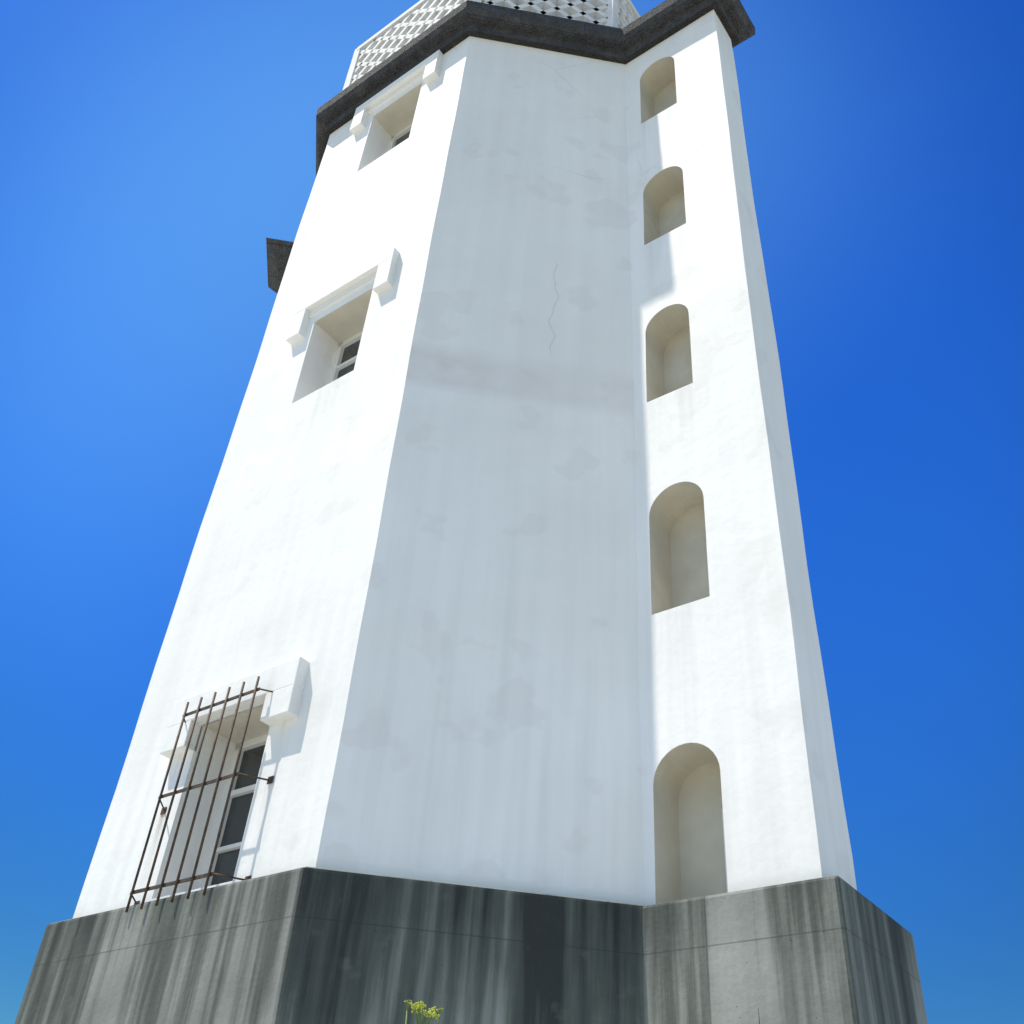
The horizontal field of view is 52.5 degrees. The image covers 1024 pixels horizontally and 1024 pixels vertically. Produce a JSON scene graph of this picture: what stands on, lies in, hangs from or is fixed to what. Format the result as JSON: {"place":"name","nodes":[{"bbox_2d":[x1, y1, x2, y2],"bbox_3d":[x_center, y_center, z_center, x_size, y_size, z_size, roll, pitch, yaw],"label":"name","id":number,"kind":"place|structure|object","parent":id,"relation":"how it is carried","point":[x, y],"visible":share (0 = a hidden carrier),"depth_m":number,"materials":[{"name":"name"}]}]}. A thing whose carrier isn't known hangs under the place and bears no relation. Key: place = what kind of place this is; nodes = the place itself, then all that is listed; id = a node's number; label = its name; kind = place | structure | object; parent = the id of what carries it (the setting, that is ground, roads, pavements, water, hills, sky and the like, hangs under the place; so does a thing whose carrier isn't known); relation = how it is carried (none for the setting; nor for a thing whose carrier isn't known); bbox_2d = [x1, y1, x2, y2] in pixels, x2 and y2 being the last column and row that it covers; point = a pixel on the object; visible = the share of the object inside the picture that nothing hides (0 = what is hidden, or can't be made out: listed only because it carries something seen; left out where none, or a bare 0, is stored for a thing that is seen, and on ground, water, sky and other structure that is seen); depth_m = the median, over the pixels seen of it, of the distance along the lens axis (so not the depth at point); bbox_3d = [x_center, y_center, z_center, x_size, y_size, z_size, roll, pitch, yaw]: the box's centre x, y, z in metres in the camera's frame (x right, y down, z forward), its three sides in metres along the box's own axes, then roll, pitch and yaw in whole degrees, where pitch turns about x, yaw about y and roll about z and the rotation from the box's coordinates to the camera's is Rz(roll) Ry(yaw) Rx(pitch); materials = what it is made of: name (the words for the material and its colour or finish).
{"place":"outdoors","nodes":[
{"label":"outdoors","id":0,"kind":"place"},
{"bbox_2d":[0,0,1023,1023],"label":"sky","id":1,"kind":"structure","parent":0,"point":[151,151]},
{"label":"apron paving","id":2,"kind":"structure","parent":0,"visible":0},
{"bbox_2d":[404,1000,443,1023],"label":"fennel plant","id":3,"kind":"object","parent":2,"relation":"on","point":[420,1006],"visible":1,"depth_m":2.32,"materials":[{"name":"green plant"}]},
{"bbox_2d":[14,866,927,1023],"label":"concrete plinth","id":4,"kind":"structure","parent":2,"relation":"on","point":[308,945],"depth_m":5.83,"materials":[{"name":"grey concrete"}]},
{"bbox_2d":[73,9,856,917],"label":"tower walls","id":5,"kind":"structure","parent":4,"relation":"on","point":[497,497],"depth_m":8.04,"materials":[{"name":"white paint"}]},
{"bbox_2d":[125,676,273,912],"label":"grille window","id":6,"kind":"structure","parent":5,"relation":"attached to","point":[209,874],"depth_m":6.93,"materials":[{"name":"black metal"}]},
{"bbox_2d":[160,50,442,758],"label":"window hoods","id":7,"kind":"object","parent":5,"relation":"attached to","point":[284,682],"depth_m":7.74,"materials":[{"name":"white paint"}]},
{"bbox_2d":[200,124,411,887],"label":"windows","id":8,"kind":"structure","parent":5,"relation":"attached to","point":[234,824],"depth_m":7.61,"materials":[{"name":"glass"}]},
{"bbox_2d":[316,0,754,175],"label":"cornice","id":9,"kind":"structure","parent":5,"relation":"on","point":[665,12],"depth_m":12.52,"materials":[{"name":"grey concrete"}]},
{"bbox_2d":[342,0,640,90],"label":"lattice parapet","id":10,"kind":"structure","parent":9,"relation":"on","point":[399,32],"depth_m":13.89,"materials":[{"name":"concrete"}]},
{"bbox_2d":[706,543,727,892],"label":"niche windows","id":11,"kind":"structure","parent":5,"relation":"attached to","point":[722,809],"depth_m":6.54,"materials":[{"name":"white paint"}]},
{"bbox_3d":[-2.553,-2.662,12.818,0.200,0.250,0.300,8,-38,-5],"label":"balcony wall","id":12,"kind":"object","parent":5,"relation":"attached to","visible":0},
{"bbox_2d":[266,238,293,293],"bbox_3d":[-2.715,-2.979,12.763,0.620,0.160,0.720,8,-38,-5],"label":"ledge","id":13,"kind":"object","parent":12,"relation":"on","point":[278,253],"depth_m":12.59,"materials":[{"name":"grey concrete"}]}
]}

